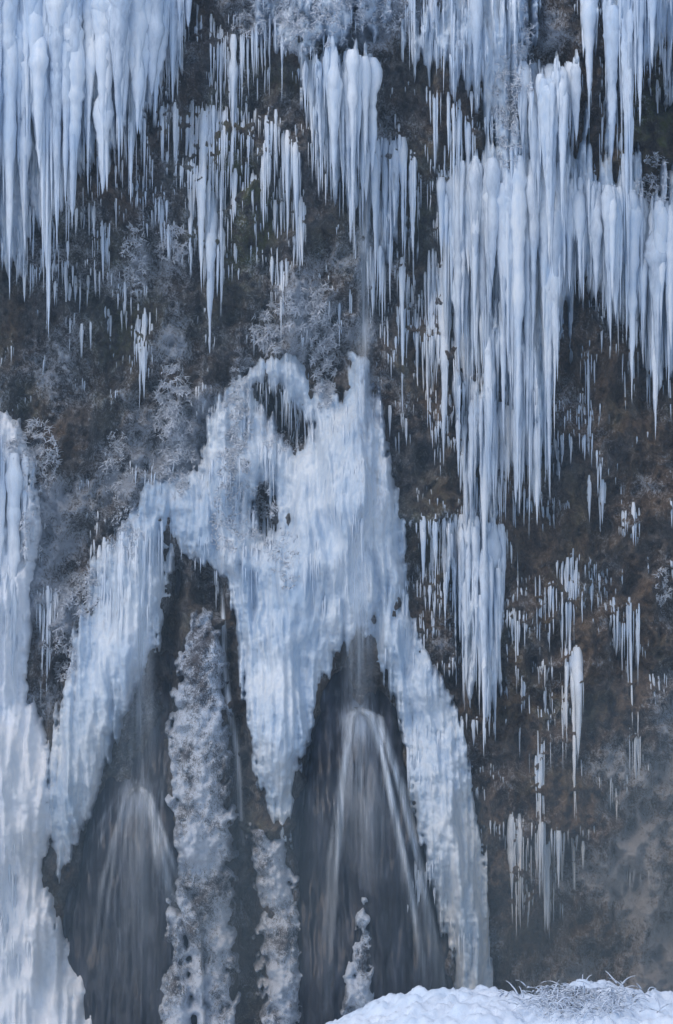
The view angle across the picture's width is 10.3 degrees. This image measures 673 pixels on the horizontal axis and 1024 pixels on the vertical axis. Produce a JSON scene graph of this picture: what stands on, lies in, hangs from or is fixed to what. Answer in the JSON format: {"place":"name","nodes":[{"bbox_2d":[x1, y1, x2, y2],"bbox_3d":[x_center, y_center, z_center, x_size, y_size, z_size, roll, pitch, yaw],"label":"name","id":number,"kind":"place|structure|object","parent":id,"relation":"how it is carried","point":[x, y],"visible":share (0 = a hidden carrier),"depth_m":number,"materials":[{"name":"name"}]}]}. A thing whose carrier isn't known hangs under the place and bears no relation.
{"place":"outdoors","nodes":[
{"label":"outdoors","id":0,"kind":"place"},
{"bbox_2d":[0,0,672,1023],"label":"rock cliff","id":1,"kind":"structure","parent":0,"point":[616,924],"depth_m":79.94,"materials":[{"name":"stone"}]},
{"bbox_2d":[0,434,35,680],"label":"icicle curtain","id":2,"kind":"object","parent":1,"relation":"hanging from","point":[12,479],"visible":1,"depth_m":78.90,"materials":[{"name":"white ice"}]},
{"bbox_2d":[2,417,62,492],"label":"frosted grass clump","id":3,"kind":"object","parent":1,"relation":"on","point":[37,450],"visible":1,"depth_m":79.66,"materials":[{"name":"white plant"}]},
{"bbox_2d":[0,410,91,1023],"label":"snow covered ice bank","id":4,"kind":"structure","parent":1,"relation":"attached to","point":[47,987],"depth_m":77.83,"materials":[{"name":"white ice"}]},
{"bbox_2d":[18,507,46,564],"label":"frosted grass clump","id":5,"kind":"object","parent":4,"relation":"on","point":[27,528],"visible":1,"depth_m":79.06,"materials":[{"name":"white plant"}]},
{"bbox_2d":[37,586,57,703],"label":"icicle curtain","id":6,"kind":"object","parent":1,"relation":"hanging from","point":[49,610],"visible":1,"depth_m":79.53,"materials":[{"name":"white ice"}]},
{"bbox_2d":[42,626,76,681],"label":"frosted grass clump","id":7,"kind":"object","parent":1,"relation":"on","point":[69,650],"visible":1,"depth_m":79.56,"materials":[{"name":"grey plant"}]},
{"bbox_2d":[56,561,101,619],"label":"frosted grass clump","id":8,"kind":"object","parent":1,"relation":"on","point":[83,578],"visible":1,"depth_m":79.55,"materials":[{"name":"white plant"}]},
{"bbox_2d":[0,0,191,336],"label":"icicle curtain","id":9,"kind":"object","parent":1,"relation":"hanging from","point":[56,56],"visible":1,"depth_m":77.86,"materials":[{"name":"white ice"}]},
{"bbox_2d":[92,220,109,295],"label":"icicle curtain","id":10,"kind":"object","parent":1,"relation":"hanging from","point":[104,244],"visible":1,"depth_m":79.79,"materials":[{"name":"white ice"}]},
{"bbox_2d":[99,429,131,501],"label":"frosted grass clump","id":11,"kind":"object","parent":1,"relation":"on","point":[116,442],"visible":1,"depth_m":80.07,"materials":[{"name":"white plant"}]},
{"bbox_2d":[106,504,142,565],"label":"frosted grass clump","id":12,"kind":"object","parent":1,"relation":"on","point":[122,527],"visible":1,"depth_m":79.33,"materials":[{"name":"white plant"}]},
{"bbox_2d":[62,569,196,1023],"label":"wet rock cone","id":13,"kind":"object","parent":1,"relation":"attached to","point":[120,956],"visible":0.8,"depth_m":78.00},
{"bbox_2d":[141,789,165,870],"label":"water stream","id":14,"kind":"structure","parent":13,"relation":"on","point":[152,812],"depth_m":78.01,"materials":[{"name":"white liquid"}]},
{"bbox_2d":[150,795,169,854],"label":"water stream","id":15,"kind":"structure","parent":13,"relation":"on","point":[159,824],"depth_m":77.66,"materials":[{"name":"white liquid"}]},
{"bbox_2d":[119,221,150,293],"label":"frosted grass clump","id":16,"kind":"object","parent":1,"relation":"on","point":[135,229],"visible":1,"depth_m":79.72,"materials":[{"name":"white plant"}]},
{"bbox_2d":[121,117,152,201],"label":"icicle curtain","id":17,"kind":"object","parent":1,"relation":"hanging from","point":[130,159],"visible":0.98,"depth_m":78.89,"materials":[{"name":"white ice"}]},
{"bbox_2d":[101,519,174,649],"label":"icicle curtain","id":18,"kind":"object","parent":1,"relation":"hanging from","point":[120,567],"visible":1,"depth_m":79.08,"materials":[{"name":"white ice"}]},
{"bbox_2d":[138,308,156,412],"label":"icicle curtain","id":19,"kind":"object","parent":1,"relation":"hanging from","point":[144,328],"visible":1,"depth_m":79.96,"materials":[{"name":"white ice"}]},
{"bbox_2d":[150,363,194,464],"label":"frosted grass clump","id":20,"kind":"object","parent":1,"relation":"on","point":[170,412],"visible":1,"depth_m":79.98,"materials":[{"name":"white plant"}]},
{"bbox_2d":[153,225,195,263],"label":"frosted grass clump","id":21,"kind":"object","parent":1,"relation":"on","point":[174,242],"visible":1,"depth_m":79.57,"materials":[{"name":"white plant"}]},
{"bbox_2d":[159,433,196,500],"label":"frosted grass clump","id":22,"kind":"object","parent":1,"relation":"on","point":[181,474],"visible":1,"depth_m":79.87,"materials":[{"name":"white plant"}]},
{"bbox_2d":[158,99,260,230],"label":"icicle curtain","id":23,"kind":"object","parent":1,"relation":"hanging from","point":[204,128],"visible":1,"depth_m":79.43,"materials":[{"name":"white ice"}]},
{"bbox_2d":[184,163,240,348],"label":"icicle curtain","id":24,"kind":"object","parent":1,"relation":"hanging from","point":[209,222],"visible":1,"depth_m":79.43,"materials":[{"name":"white ice"}]},
{"bbox_2d":[200,14,275,151],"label":"icicle curtain","id":25,"kind":"object","parent":1,"relation":"hanging from","point":[234,69],"visible":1,"depth_m":79.19,"materials":[{"name":"white ice"}]},
{"bbox_2d":[246,483,278,552],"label":"frosted grass clump","id":26,"kind":"object","parent":1,"relation":"on","point":[263,503],"visible":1,"depth_m":79.83,"materials":[{"name":"white plant"}]},
{"bbox_2d":[157,607,373,1023],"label":"frosted rock ribs","id":27,"kind":"object","parent":1,"relation":"attached to","point":[199,754],"visible":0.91,"depth_m":77.98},
{"bbox_2d":[222,599,240,819],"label":"water stream","id":28,"kind":"structure","parent":27,"relation":"on","point":[228,697],"depth_m":79.34,"materials":[{"name":"white"}]},
{"bbox_2d":[248,301,285,358],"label":"frosted grass clump","id":29,"kind":"object","parent":1,"relation":"on","point":[274,329],"visible":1,"depth_m":79.99,"materials":[{"name":"grey plant"}]},
{"bbox_2d":[47,351,492,989],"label":"frozen waterfall","id":30,"kind":"structure","parent":1,"relation":"attached to","point":[291,641],"depth_m":78.90,"materials":[{"name":"white ice"}]},
{"bbox_2d":[209,484,250,554],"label":"frosted grass clump","id":31,"kind":"object","parent":30,"relation":"on","point":[231,521],"visible":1,"depth_m":79.10,"materials":[{"name":"white plant"}]},
{"bbox_2d":[215,428,252,499],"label":"frosted grass clump","id":32,"kind":"object","parent":30,"relation":"on","point":[229,458],"visible":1,"depth_m":79.30,"materials":[{"name":"white plant"}]},
{"bbox_2d":[220,365,254,454],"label":"frosted grass clump","id":33,"kind":"object","parent":30,"relation":"on","point":[239,406],"visible":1,"depth_m":79.66,"materials":[{"name":"grey plant"}]},
{"bbox_2d":[267,527,299,589],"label":"frosted grass clump","id":34,"kind":"object","parent":30,"relation":"on","point":[284,563],"visible":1,"depth_m":78.81,"materials":[{"name":"white plant"}]},
{"bbox_2d":[262,430,304,451],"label":"frosted grass clump","id":35,"kind":"object","parent":30,"relation":"on","point":[285,441],"visible":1,"depth_m":80.01,"materials":[{"name":"white plant"}]},
{"bbox_2d":[308,280,341,411],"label":"frosted grass clump","id":36,"kind":"object","parent":30,"relation":"on","point":[323,347],"visible":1,"depth_m":80.16,"materials":[{"name":"grey plant"}]},
{"bbox_2d":[266,258,287,329],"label":"icicle curtain","id":37,"kind":"object","parent":1,"relation":"hanging from","point":[283,281],"visible":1,"depth_m":79.66,"materials":[{"name":"white ice"}]},
{"bbox_2d":[254,128,301,259],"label":"icicle curtain","id":38,"kind":"object","parent":1,"relation":"hanging from","point":[291,161],"visible":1,"depth_m":79.17,"materials":[{"name":"white ice"}]},
{"bbox_2d":[246,375,312,447],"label":"icicle curtain","id":39,"kind":"object","parent":1,"relation":"hanging from","point":[285,396],"visible":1,"depth_m":80.29,"materials":[{"name":"white ice"}]},
{"bbox_2d":[291,195,305,274],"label":"icicle curtain","id":40,"kind":"object","parent":1,"relation":"hanging from","point":[301,225],"visible":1,"depth_m":79.46,"materials":[{"name":"white ice"}]},
{"bbox_2d":[278,287,321,331],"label":"frosted grass clump","id":41,"kind":"object","parent":1,"relation":"on","point":[306,310],"visible":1,"depth_m":79.54,"materials":[{"name":"grey plant"}]},
{"bbox_2d":[0,0,672,722],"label":"frozen ice curtain","id":42,"kind":"object","parent":1,"relation":"attached to","point":[664,28],"visible":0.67,"depth_m":78.75,"materials":[{"name":"white ice"}]},
{"bbox_2d":[277,30,354,56],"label":"frosted grass clump","id":43,"kind":"object","parent":42,"relation":"on","point":[328,43],"visible":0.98,"depth_m":78.33,"materials":[{"name":"white plant"}]},
{"bbox_2d":[580,0,672,254],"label":"icicle curtain","id":44,"kind":"object","parent":42,"relation":"hanging from","point":[628,50],"visible":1,"depth_m":77.35,"materials":[{"name":"white ice"}]},
{"bbox_2d":[0,0,672,978],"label":"icicles","id":45,"kind":"object","parent":1,"relation":"attached to","point":[362,524],"visible":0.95,"depth_m":79.63,"materials":[{"name":"white ice"}]},
{"bbox_2d":[292,46,382,269],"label":"icicle curtain","id":46,"kind":"object","parent":1,"relation":"hanging from","point":[346,102],"visible":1,"depth_m":78.20,"materials":[{"name":"white ice"}]},
{"bbox_2d":[363,202,366,319],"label":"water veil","id":47,"kind":"object","parent":1,"relation":"attached to","point":[365,246],"visible":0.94,"depth_m":79.71,"materials":[{"name":"white"}]},
{"bbox_2d":[292,657,455,1023],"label":"wet rock cone","id":48,"kind":"object","parent":1,"relation":"on","point":[342,803],"visible":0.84,"depth_m":78.20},
{"bbox_2d":[365,712,398,827],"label":"water stream","id":49,"kind":"structure","parent":48,"relation":"on","point":[388,780],"depth_m":78.32,"materials":[{"name":"white liquid"}]},
{"bbox_2d":[365,711,414,915],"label":"water stream","id":50,"kind":"structure","parent":48,"relation":"on","point":[389,790],"depth_m":78.25,"materials":[{"name":"white liquid"}]},
{"bbox_2d":[367,711,423,892],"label":"water stream","id":51,"kind":"structure","parent":48,"relation":"on","point":[404,806],"depth_m":78.52,"materials":[{"name":"white liquid"}]},
{"bbox_2d":[366,240,416,407],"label":"icicle curtain","id":52,"kind":"object","parent":1,"relation":"hanging from","point":[401,273],"visible":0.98,"depth_m":79.95,"materials":[{"name":"white ice"}]},
{"bbox_2d":[252,0,538,147],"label":"snowy ledge","id":53,"kind":"object","parent":1,"relation":"attached to","point":[531,14],"visible":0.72,"depth_m":78.37,"materials":[{"name":"white snow"}]},
{"bbox_2d":[231,0,339,42],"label":"frosted grass clump","id":54,"kind":"object","parent":53,"relation":"on","point":[282,11],"visible":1,"depth_m":78.40,"materials":[{"name":"white plant"}]},
{"bbox_2d":[311,0,419,34],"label":"frosted grass clump","id":55,"kind":"object","parent":53,"relation":"on","point":[363,11],"visible":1,"depth_m":78.31,"materials":[{"name":"white plant"}]},
{"bbox_2d":[488,55,523,168],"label":"frosted grass clump","id":56,"kind":"object","parent":53,"relation":"on","point":[506,122],"visible":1,"depth_m":78.39,"materials":[{"name":"white plant"}]},
{"bbox_2d":[512,3,534,97],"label":"frosted grass clump","id":57,"kind":"object","parent":53,"relation":"on","point":[518,45],"visible":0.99,"depth_m":78.16,"materials":[{"name":"white plant"}]},
{"bbox_2d":[369,135,421,297],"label":"icicle curtain","id":58,"kind":"object","parent":1,"relation":"hanging from","point":[398,164],"visible":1,"depth_m":79.36,"materials":[{"name":"white ice"}]},
{"bbox_2d":[413,313,450,431],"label":"icicle curtain","id":59,"kind":"object","parent":1,"relation":"hanging from","point":[428,367],"visible":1,"depth_m":79.99,"materials":[{"name":"white ice"}]},
{"bbox_2d":[418,513,448,610],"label":"icicle curtain","id":60,"kind":"object","parent":1,"relation":"hanging from","point":[423,523],"visible":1,"depth_m":79.61,"materials":[{"name":"white ice"}]},
{"bbox_2d":[426,86,475,215],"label":"icicle curtain","id":61,"kind":"object","parent":1,"relation":"hanging from","point":[455,133],"visible":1,"depth_m":78.85,"materials":[{"name":"white ice"}]},
{"bbox_2d":[404,0,516,98],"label":"icicle curtain","id":62,"kind":"object","parent":1,"relation":"hanging from","point":[476,8],"visible":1,"depth_m":78.15,"materials":[{"name":"white ice"}]},
{"bbox_2d":[424,249,511,524],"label":"icicle curtain","id":63,"kind":"object","parent":1,"relation":"hanging from","point":[490,375],"visible":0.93,"depth_m":79.49,"materials":[{"name":"white ice"}]},
{"bbox_2d":[448,510,510,752],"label":"icicle curtain","id":64,"kind":"object","parent":1,"relation":"hanging from","point":[484,639],"visible":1,"depth_m":79.32,"materials":[{"name":"white ice"}]},
{"bbox_2d":[460,399,551,578],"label":"icicle curtain","id":65,"kind":"object","parent":1,"relation":"hanging from","point":[501,455],"visible":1,"depth_m":79.15,"materials":[{"name":"white ice"}]},
{"bbox_2d":[436,155,581,515],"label":"icicle curtain","id":66,"kind":"object","parent":1,"relation":"hanging from","point":[504,228],"visible":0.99,"depth_m":78.60,"materials":[{"name":"white ice"}]},
{"bbox_2d":[503,608,525,702],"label":"icicle curtain","id":67,"kind":"object","parent":1,"relation":"hanging from","point":[517,635],"visible":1,"depth_m":79.68,"materials":[{"name":"white ice"}]},
{"bbox_2d":[503,812,568,932],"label":"icicle curtain","id":68,"kind":"object","parent":1,"relation":"hanging from","point":[515,848],"visible":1,"depth_m":79.31,"materials":[{"name":"white ice"}]},
{"bbox_2d":[529,730,550,895],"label":"icicle curtain","id":69,"kind":"object","parent":1,"relation":"hanging from","point":[540,775],"visible":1,"depth_m":79.39,"materials":[{"name":"white ice"}]},
{"bbox_2d":[535,575,559,650],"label":"icicle curtain","id":70,"kind":"object","parent":1,"relation":"hanging from","point":[550,592],"visible":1,"depth_m":79.92,"materials":[{"name":"white ice"}]},
{"bbox_2d":[515,56,580,272],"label":"icicle curtain","id":71,"kind":"object","parent":1,"relation":"hanging from","point":[546,112],"visible":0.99,"depth_m":77.96,"materials":[{"name":"white ice"}]},
{"bbox_2d":[560,561,582,674],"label":"icicle curtain","id":72,"kind":"object","parent":1,"relation":"hanging from","point":[568,610],"visible":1,"depth_m":80.02,"materials":[{"name":"white ice"}]},
{"bbox_2d":[560,645,583,817],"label":"icicle curtain","id":73,"kind":"object","parent":1,"relation":"hanging from","point":[576,676],"visible":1,"depth_m":79.61,"materials":[{"name":"white ice"}]},
{"bbox_2d":[580,351,594,438],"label":"icicle curtain","id":74,"kind":"object","parent":1,"relation":"hanging from","point":[587,377],"visible":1,"depth_m":79.92,"materials":[{"name":"white ice"}]},
{"bbox_2d":[565,177,672,439],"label":"icicle curtain","id":75,"kind":"object","parent":1,"relation":"hanging from","point":[647,247],"visible":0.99,"depth_m":78.55,"materials":[{"name":"white ice"}]},
{"bbox_2d":[606,597,639,722],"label":"icicle curtain","id":76,"kind":"object","parent":1,"relation":"hanging from","point":[629,623],"visible":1,"depth_m":80.14,"materials":[{"name":"white ice"}]},
{"bbox_2d":[629,726,640,789],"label":"icicle curtain","id":77,"kind":"object","parent":1,"relation":"hanging from","point":[637,747],"visible":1,"depth_m":80.04,"materials":[{"name":"white ice"}]},
{"bbox_2d":[634,152,672,212],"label":"frosted grass clump","id":78,"kind":"object","parent":1,"relation":"on","point":[657,158],"visible":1,"depth_m":78.89,"materials":[{"name":"white plant"}]},
{"bbox_2d":[652,567,672,606],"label":"frosted grass clump","id":79,"kind":"object","parent":1,"relation":"attached to","point":[664,570],"visible":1,"depth_m":80.28,"materials":[{"name":"white plant"}]},
{"bbox_3d":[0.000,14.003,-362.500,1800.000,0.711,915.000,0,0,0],"label":"snowy ground","id":80,"kind":"structure","parent":0,"visible":0},
{"bbox_2d":[326,979,672,1023],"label":"snow mound","id":81,"kind":"object","parent":80,"relation":"on","point":[418,1004],"visible":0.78,"depth_m":67.19,"materials":[{"name":"white snow"}]},
{"bbox_2d":[476,971,668,1023],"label":"frosted shrub","id":82,"kind":"object","parent":81,"relation":"on","point":[571,997],"visible":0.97,"depth_m":66.89,"materials":[{"name":"white plant"}]}
]}

